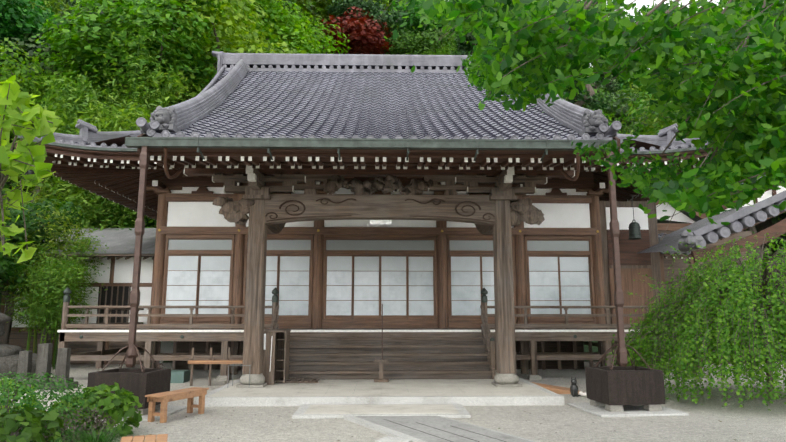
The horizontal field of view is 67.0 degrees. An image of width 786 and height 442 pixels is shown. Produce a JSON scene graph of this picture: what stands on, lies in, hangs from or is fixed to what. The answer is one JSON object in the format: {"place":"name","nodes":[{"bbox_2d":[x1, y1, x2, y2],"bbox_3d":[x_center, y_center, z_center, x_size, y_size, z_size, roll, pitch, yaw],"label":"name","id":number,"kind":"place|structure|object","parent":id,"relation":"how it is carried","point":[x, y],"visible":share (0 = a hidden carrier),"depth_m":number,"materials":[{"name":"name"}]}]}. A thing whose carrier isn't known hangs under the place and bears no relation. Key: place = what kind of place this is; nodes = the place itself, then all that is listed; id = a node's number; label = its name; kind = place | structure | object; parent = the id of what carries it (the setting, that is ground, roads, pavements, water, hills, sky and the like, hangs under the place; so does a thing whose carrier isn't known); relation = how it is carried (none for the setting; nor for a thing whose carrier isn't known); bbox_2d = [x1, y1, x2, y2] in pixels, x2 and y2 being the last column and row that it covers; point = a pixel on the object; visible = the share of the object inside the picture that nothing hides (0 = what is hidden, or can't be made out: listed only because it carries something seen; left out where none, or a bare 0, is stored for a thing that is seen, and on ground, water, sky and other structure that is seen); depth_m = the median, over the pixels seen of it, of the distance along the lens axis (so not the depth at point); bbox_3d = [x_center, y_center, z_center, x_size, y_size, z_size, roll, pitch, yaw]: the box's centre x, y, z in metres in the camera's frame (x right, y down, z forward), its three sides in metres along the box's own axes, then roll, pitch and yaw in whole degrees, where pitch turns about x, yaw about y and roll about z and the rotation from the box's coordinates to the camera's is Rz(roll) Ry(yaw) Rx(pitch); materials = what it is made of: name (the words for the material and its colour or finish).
{"place":"outdoors","nodes":[
{"label":"outdoors","id":0,"kind":"place"},
{"bbox_2d":[0,362,785,441],"bbox_3d":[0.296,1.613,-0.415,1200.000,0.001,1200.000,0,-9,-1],"label":"gravel ground","id":1,"kind":"structure","parent":0,"point":[578,425],"depth_m":9.46,"materials":[{"name":"grey gravel"}]},
{"bbox_2d":[0,378,43,413],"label":"tall leafy shrub","id":2,"kind":"object","parent":1,"relation":"on","point":[32,403],"visible":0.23,"depth_m":8.69,"materials":[{"name":"green plant"}]},
{"bbox_2d":[0,309,51,377],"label":"stone lantern","id":3,"kind":"object","parent":1,"relation":"on","point":[9,356],"visible":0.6,"depth_m":16.39,"materials":[{"name":"grey stone"}]},
{"bbox_2d":[0,74,61,263],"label":"foliage","id":4,"kind":"object","parent":1,"relation":"on","point":[19,114],"visible":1,"depth_m":6.29,"materials":[{"name":"green plant"}]},
{"bbox_2d":[0,407,63,441],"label":"leafy shrub","id":5,"kind":"object","parent":1,"relation":"on","point":[35,431],"visible":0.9,"depth_m":6.72,"materials":[{"name":"green plant"}]},
{"bbox_2d":[0,198,84,343],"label":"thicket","id":6,"kind":"object","parent":1,"relation":"on","point":[7,271],"visible":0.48,"depth_m":19.66,"materials":[{"name":"green plant"}]},
{"bbox_2d":[11,343,77,389],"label":"stone steles","id":7,"kind":"object","parent":1,"relation":"on","point":[44,359],"visible":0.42,"depth_m":13.83,"materials":[{"name":"grey stone"}]},
{"bbox_2d":[0,371,97,441],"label":"flowering shrub","id":8,"kind":"object","parent":1,"relation":"on","point":[8,391],"visible":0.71,"depth_m":7.58,"materials":[{"name":"green plant"}]},
{"bbox_2d":[0,205,104,366],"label":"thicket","id":9,"kind":"object","parent":1,"relation":"on","point":[68,238],"visible":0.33,"depth_m":19.82,"materials":[{"name":"green plant"}]},
{"bbox_2d":[1,236,108,368],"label":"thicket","id":10,"kind":"object","parent":1,"relation":"on","point":[51,302],"visible":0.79,"depth_m":18.74,"materials":[{"name":"green plant"}]},
{"bbox_2d":[27,437,93,441],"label":"shrub","id":11,"kind":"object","parent":1,"relation":"on","point":[61,440],"depth_m":6.58,"materials":[{"name":"green plant"}]},
{"bbox_2d":[8,174,128,233],"bbox_3d":[-15.849,1.576,28.570,6.148,9.286,6.216,-6,-11,34],"label":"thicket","id":12,"kind":"object","parent":1,"relation":"on","point":[39,197],"depth_m":27.95,"materials":[{"name":"green plant"}]},
{"bbox_2d":[43,406,115,441],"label":"leafy shrub","id":13,"kind":"object","parent":1,"relation":"on","point":[81,426],"visible":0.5,"depth_m":7.42,"materials":[{"name":"green plant"}]},
{"bbox_2d":[1,228,173,364],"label":"annex","id":14,"kind":"object","parent":1,"relation":"on","point":[115,278],"visible":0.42,"depth_m":20.95,"materials":[{"name":"white paint"}]},
{"bbox_2d":[49,382,142,441],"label":"leafy shrub","id":15,"kind":"object","parent":1,"relation":"on","point":[116,410],"visible":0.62,"depth_m":8.15,"materials":[{"name":"green plant"}]},
{"bbox_2d":[48,423,146,441],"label":"shrub","id":16,"kind":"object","parent":1,"relation":"on","point":[102,436],"depth_m":7.01,"materials":[{"name":"green plant"}]},
{"bbox_2d":[77,190,155,227],"bbox_3d":[-12.782,1.863,28.646,5.850,8.740,5.787,-7,-11,37],"label":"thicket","id":17,"kind":"object","parent":1,"relation":"on","point":[120,216],"visible":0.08,"depth_m":27.47,"materials":[{"name":"green plant"}]},
{"bbox_2d":[86,344,186,420],"bbox_3d":[-4.543,2.743,10.306,1.555,1.173,1.430,-1,-9,5],"label":"rainwater basin","id":18,"kind":"object","parent":1,"relation":"on","point":[141,382],"visible":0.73,"depth_m":9.91,"materials":[{"name":"wood"}]},
{"bbox_2d":[120,434,167,441],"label":"bench","id":19,"kind":"object","parent":1,"relation":"on","point":[153,438],"visible":1,"depth_m":6.08,"materials":[{"name":"brown wood"}]},
{"bbox_2d":[145,387,208,422],"bbox_3d":[-3.575,3.047,9.864,0.334,0.420,1.160,-3,-10,20],"label":"bench","id":20,"kind":"object","parent":1,"relation":"on","point":[188,394],"visible":0.98,"depth_m":9.62,"materials":[{"name":"brown wood"}]},
{"bbox_2d":[171,347,250,387],"bbox_3d":[-4.255,3.520,14.332,4.144,0.900,1.550,-8,-12,42],"label":"veranda clutter","id":21,"kind":"object","parent":1,"relation":"on","point":[180,376],"visible":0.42,"depth_m":14.37,"materials":[{"name":"brown wood"}]},
{"bbox_2d":[52,328,697,380],"bbox_3d":[-0.507,4.696,22.950,17.038,1.302,14.859,0,-9,-1],"label":"veranda","id":22,"kind":"object","parent":1,"relation":"on","point":[603,337],"visible":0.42,"depth_m":15.80,"materials":[{"name":"brown wood"}]},
{"bbox_2d":[61,287,691,338],"bbox_3d":[-0.489,3.483,22.334,16.902,1.357,13.150,0,-9,-1],"label":"veranda railing","id":23,"kind":"object","parent":22,"relation":"on","point":[106,325],"visible":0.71,"depth_m":15.83,"materials":[{"name":"brown wood"}]},
{"bbox_2d":[146,168,608,370],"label":"temple hall","id":24,"kind":"structure","parent":1,"relation":"on","point":[359,273],"depth_m":17.80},
{"bbox_2d":[15,135,177,220],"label":"roof eaves","id":25,"kind":"object","parent":24,"relation":"on","point":[112,174],"visible":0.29,"depth_m":17.16,"materials":[{"name":"brown wood"}]},
{"bbox_2d":[22,170,34,181],"bbox_3d":[-9.475,-1.403,15.499,0.380,0.950,0.329,0,-9,-1],"label":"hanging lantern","id":26,"kind":"object","parent":25,"relation":"hanging from","point":[28,172],"visible":0.15,"depth_m":15.38,"materials":[{"name":"brown metal"}]},
{"bbox_2d":[17,119,141,147],"bbox_3d":[-7.287,-2.737,17.913,5.496,2.659,5.271,0,-9,-1],"label":"roof skirt","id":27,"kind":"object","parent":25,"relation":"on","point":[91,134],"visible":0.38,"depth_m":16.45,"materials":[{"name":"tile"}]},
{"bbox_2d":[141,148,614,170],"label":"eave rafters","id":28,"kind":"object","parent":24,"relation":"on","point":[215,158],"visible":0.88,"depth_m":11.55,"materials":[{"name":"brown wood"}]},
{"bbox_2d":[125,146,153,366],"bbox_3d":[-4.578,0.562,10.850,0.132,4.081,0.517,0,-9,-1],"label":"downpipe","id":29,"kind":"object","parent":28,"relation":"attached to","point":[139,231],"visible":0.9,"depth_m":10.63,"materials":[{"name":"metal"}]},
{"bbox_2d":[125,137,616,180],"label":"roof eaves","id":30,"kind":"object","parent":28,"relation":"attached to","point":[268,144],"visible":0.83,"depth_m":11.01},
{"bbox_2d":[141,70,612,151],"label":"roof tiles","id":31,"kind":"object","parent":28,"relation":"on","point":[335,104],"visible":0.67,"depth_m":16.20,"materials":[{"name":"grey tile"}]},
{"bbox_2d":[136,51,621,153],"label":"roof ridges","id":32,"kind":"object","parent":31,"relation":"on","point":[209,98],"visible":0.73,"depth_m":22.98,"materials":[{"name":"grey tile"}]},
{"bbox_2d":[601,151,627,366],"bbox_3d":[4.069,0.592,11.040,0.132,4.081,0.517,0,-9,-1],"label":"downpipe","id":33,"kind":"object","parent":28,"relation":"attached to","point":[618,301],"visible":0.79,"depth_m":10.75,"materials":[{"name":"metal"}]},
{"bbox_2d":[628,195,641,239],"bbox_3d":[7.110,-0.119,17.540,0.360,1.300,0.355,0,-9,-1],"label":"temple bell","id":34,"kind":"object","parent":24,"relation":"attached to","point":[634,231],"visible":1,"depth_m":17.37,"materials":[{"name":"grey metal"}]},
{"bbox_2d":[575,139,713,200],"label":"roof eaves","id":35,"kind":"object","parent":24,"relation":"on","point":[622,193],"visible":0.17,"depth_m":16.21,"materials":[{"name":"brown wood"}]},
{"bbox_2d":[566,123,709,150],"bbox_3d":[6.556,-2.689,18.216,5.463,2.659,5.271,0,-9,-1],"label":"roof skirt","id":36,"kind":"object","parent":35,"relation":"on","point":[664,137],"visible":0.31,"depth_m":16.85,"materials":[{"name":"tile"}]},
{"bbox_2d":[196,378,563,406],"bbox_3d":[-0.255,3.641,12.751,6.890,0.160,3.340,0,-9,-1],"label":"granite platform","id":37,"kind":"object","parent":1,"relation":"on","point":[474,392],"visible":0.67,"depth_m":11.67,"materials":[{"name":"grey stone"}]},
{"bbox_2d":[263,330,290,384],"bbox_3d":[-2.717,3.097,13.588,0.600,1.180,0.890,0,-9,-1],"label":"shoe shelf","id":38,"kind":"object","parent":37,"relation":"on","point":[276,356],"visible":0.73,"depth_m":13.39,"materials":[{"name":"brown wood"}]},
{"bbox_2d":[184,165,574,387],"bbox_3d":[-0.321,1.330,15.022,8.940,5.122,5.566,0,-9,-1],"label":"temple kohai","id":39,"kind":"object","parent":37,"relation":"on","point":[499,210],"visible":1,"depth_m":13.39,"materials":[{"name":"brown wood"}]},
{"bbox_2d":[374,304,388,381],"bbox_3d":[-0.272,2.840,13.912,0.340,1.790,0.300,0,-9,-1],"label":"offering stand","id":40,"kind":"object","parent":37,"relation":"on","point":[380,378],"visible":1,"depth_m":13.78,"materials":[{"name":"brown wood"}]},
{"bbox_2d":[270,305,495,382],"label":"wooden steps","id":41,"kind":"structure","parent":37,"relation":"on","point":[407,355],"depth_m":14.89,"materials":[{"name":"brown wood"}]},
{"bbox_2d":[292,404,536,441],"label":"walkway","id":42,"kind":"structure","parent":1,"relation":"on","point":[415,422],"depth_m":9.32,"materials":[{"name":"stone"}]},
{"bbox_2d":[147,392,777,441],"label":"ground litter and pebbles","id":43,"kind":"object","parent":1,"relation":"on","point":[492,416],"visible":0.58,"depth_m":9.39,"materials":[{"name":"gravel"}]},
{"bbox_2d":[532,382,583,393],"bbox_3d":[3.695,3.721,13.252,1.030,0.160,0.900,0,-9,-1],"label":"ramp board","id":44,"kind":"object","parent":1,"relation":"on","point":[559,390],"visible":0.55,"depth_m":12.87,"materials":[{"name":"brown wood"}]},
{"bbox_2d":[570,377,586,396],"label":"cat figurines","id":45,"kind":"object","parent":1,"relation":"on","point":[574,389],"visible":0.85,"depth_m":12.35,"materials":[{"name":"grey ceramic"}]},
{"bbox_2d":[372,0,785,239],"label":"tree","id":46,"kind":"object","parent":1,"relation":"on","point":[718,73],"visible":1,"depth_m":3.31,"materials":[{"name":"green plant"}]},
{"bbox_2d":[567,343,688,416],"bbox_3d":[4.147,2.806,10.725,1.552,1.173,1.428,1,-9,-6],"label":"rainwater basin","id":47,"kind":"object","parent":1,"relation":"on","point":[626,391],"visible":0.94,"depth_m":10.27,"materials":[{"name":"wood"}]},
{"bbox_2d":[599,176,785,368],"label":"annex","id":48,"kind":"object","parent":1,"relation":"on","point":[640,258],"visible":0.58,"depth_m":18.20,"materials":[{"name":"wood"}]},
{"bbox_2d":[605,231,785,410],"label":"weeping tree","id":49,"kind":"object","parent":1,"relation":"on","point":[745,298],"visible":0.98,"depth_m":11.35,"materials":[{"name":"green plant"}]},
{"bbox_2d":[0,147,785,362],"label":"hill terrain","id":50,"kind":"structure","parent":0,"point":[594,348],"depth_m":36.42,"materials":[{"name":"green plant"}]},
{"bbox_2d":[1,177,23,213],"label":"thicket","id":51,"kind":"object","parent":50,"relation":"on","point":[6,186],"visible":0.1,"depth_m":24.27,"materials":[{"name":"green plant"}]},
{"bbox_2d":[0,0,57,85],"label":"tree","id":52,"kind":"object","parent":50,"relation":"on","point":[16,22],"visible":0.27,"depth_m":35.28,"materials":[{"name":"green plant"}]},
{"bbox_2d":[2,0,79,75],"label":"tree","id":53,"kind":"object","parent":50,"relation":"on","point":[55,7],"visible":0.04,"depth_m":41.60,"materials":[{"name":"green plant"}]},
{"bbox_2d":[24,1,60,35],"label":"tree","id":54,"kind":"object","parent":50,"relation":"on","point":[44,8],"depth_m":40.29,"materials":[{"name":"green plant"}]},
{"bbox_2d":[0,37,118,210],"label":"tree","id":55,"kind":"object","parent":50,"relation":"on","point":[25,83],"visible":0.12,"depth_m":31.07,"materials":[{"name":"green plant"}]},
{"bbox_2d":[46,0,87,19],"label":"tree","id":56,"kind":"object","parent":50,"relation":"on","point":[69,2],"depth_m":45.10,"materials":[{"name":"green plant"}]},
{"bbox_2d":[0,6,140,114],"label":"tree","id":57,"kind":"object","parent":50,"relation":"on","point":[32,47],"visible":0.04,"depth_m":33.34,"materials":[{"name":"green plant"}]},
{"bbox_2d":[32,18,180,209],"bbox_3d":[-14.403,-3.169,30.446,7.317,12.949,7.397,3,-10,-17],"label":"tree","id":58,"kind":"object","parent":50,"relation":"on","point":[70,95],"visible":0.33,"depth_m":29.66,"materials":[{"name":"green plant"}]},
{"bbox_2d":[13,66,200,230],"bbox_3d":[-13.385,-1.412,28.643,7.752,12.838,7.668,-2,-9,11],"label":"tree","id":59,"kind":"object","parent":50,"relation":"on","point":[103,123],"visible":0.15,"depth_m":27.27,"materials":[{"name":"green plant"}]},
{"bbox_2d":[29,0,230,216],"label":"tree","id":60,"kind":"object","parent":50,"relation":"on","point":[147,14],"visible":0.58,"depth_m":31.82,"materials":[{"name":"green plant"}]},
{"bbox_2d":[115,214,156,229],"bbox_3d":[-10.359,2.088,29.576,9.203,8.660,5.969,8,-12,-41],"label":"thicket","id":61,"kind":"object","parent":50,"relation":"on","point":[154,220],"depth_m":28.33,"materials":[{"name":"green plant"}]},
{"bbox_2d":[134,0,305,111],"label":"tree","id":62,"kind":"object","parent":50,"relation":"on","point":[234,39],"visible":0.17,"depth_m":34.39,"materials":[{"name":"green plant"}]},
{"bbox_2d":[196,0,303,53],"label":"tree","id":63,"kind":"object","parent":50,"relation":"on","point":[261,3],"visible":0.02,"depth_m":45.98,"materials":[{"name":"green plant"}]},
{"bbox_2d":[246,0,349,53],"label":"tree","id":64,"kind":"object","parent":50,"relation":"on","point":[308,45],"visible":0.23,"depth_m":47.49,"materials":[{"name":"green plant"}]},
{"bbox_2d":[274,0,323,35],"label":"tree","id":65,"kind":"object","parent":50,"relation":"on","point":[302,5],"depth_m":51.06,"materials":[{"name":"green plant"}]},
{"bbox_2d":[291,0,381,53],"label":"tree","id":66,"kind":"object","parent":50,"relation":"on","point":[321,4],"visible":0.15,"depth_m":60.20,"materials":[{"name":"green plant"}]},
{"bbox_2d":[319,6,395,53],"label":"red maple tree","id":67,"kind":"object","parent":50,"relation":"on","point":[362,38],"visible":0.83,"depth_m":56.76,"materials":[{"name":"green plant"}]},
{"bbox_2d":[314,0,412,53],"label":"tree","id":68,"kind":"object","parent":50,"relation":"on","point":[359,4],"visible":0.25,"depth_m":58.74,"materials":[{"name":"green plant"}]},
{"bbox_2d":[334,0,414,21],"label":"tree","id":69,"kind":"object","parent":50,"relation":"on","point":[387,5],"visible":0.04,"depth_m":63.86,"materials":[{"name":"green plant"}]},
{"bbox_2d":[376,24,459,54],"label":"tree","id":70,"kind":"object","parent":50,"relation":"on","point":[405,43],"visible":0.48,"depth_m":58.32,"materials":[{"name":"green plant"}]},
{"bbox_2d":[379,0,457,52],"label":"tree","id":71,"kind":"object","parent":50,"relation":"on","point":[416,23],"visible":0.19,"depth_m":64.23,"materials":[{"name":"green plant"}]},
{"bbox_2d":[407,35,464,54],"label":"tree","id":72,"kind":"object","parent":50,"relation":"on","point":[445,51],"visible":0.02,"depth_m":55.53,"materials":[{"name":"green plant"}]},
{"bbox_2d":[450,31,477,54],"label":"tree","id":73,"kind":"object","parent":50,"relation":"on","point":[463,46],"visible":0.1,"depth_m":50.13,"materials":[{"name":"green plant"}]},
{"bbox_2d":[550,34,626,133],"bbox_3d":[12.076,-4.796,39.635,10.516,18.902,9.361,6,-11,-34],"label":"tree","id":74,"kind":"object","parent":50,"relation":"on","point":[582,99],"visible":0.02,"depth_m":39.40,"materials":[{"name":"green plant"}]},
{"bbox_2d":[574,84,628,130],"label":"tree","id":75,"kind":"object","parent":50,"relation":"on","point":[601,90],"visible":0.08,"depth_m":51.68,"materials":[{"name":"green plant"}]},
{"bbox_2d":[591,58,622,109],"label":"tree","id":76,"kind":"object","parent":50,"relation":"on","point":[612,86],"visible":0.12,"depth_m":61.52,"materials":[{"name":"green plant"}]},
{"bbox_2d":[589,108,629,133],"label":"tree","id":77,"kind":"object","parent":50,"relation":"on","point":[610,118],"depth_m":48.99,"materials":[{"name":"green plant"}]},
{"bbox_2d":[590,65,648,104],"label":"tree","id":78,"kind":"object","parent":50,"relation":"on","point":[621,81],"visible":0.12,"depth_m":74.89,"materials":[{"name":"green plant"}]},
{"bbox_2d":[587,91,652,133],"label":"tree","id":79,"kind":"object","parent":50,"relation":"on","point":[624,108],"visible":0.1,"depth_m":52.59,"materials":[{"name":"green plant"}]},
{"bbox_2d":[615,88,649,114],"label":"tree","id":80,"kind":"object","parent":50,"relation":"on","point":[626,91],"visible":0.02,"depth_m":69.06,"materials":[{"name":"green plant"}]},
{"bbox_2d":[611,76,715,189],"bbox_3d":[15.640,-1.238,35.119,8.619,14.636,8.526,9,-12,-43],"label":"tree","id":81,"kind":"object","parent":50,"relation":"on","point":[656,120],"visible":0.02,"depth_m":34.58,"materials":[{"name":"green plant"}]},
{"bbox_2d":[618,92,753,198],"bbox_3d":[20.308,-1.433,37.097,11.126,15.032,11.657,-2,-9,13],"label":"tree","id":82,"kind":"object","parent":50,"relation":"on","point":[640,109],"depth_m":38.88,"materials":[{"name":"green plant"}]},
{"bbox_2d":[748,225,761,263],"bbox_3d":[23.169,-2.099,38.725,10.258,14.704,10.744,3,-10,-20],"label":"tree","id":83,"kind":"object","parent":50,"relation":"on","point":[753,229],"depth_m":38.95,"materials":[{"name":"green plant"}]},
{"bbox_2d":[735,30,785,263],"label":"tree","id":84,"kind":"object","parent":50,"relation":"on","point":[764,225],"depth_m":44.45,"materials":[{"name":"green plant"}]},
{"bbox_2d":[448,0,768,68],"label":"sky","id":85,"kind":"structure","parent":0,"point":[639,3],"materials":[{"name":"white"}]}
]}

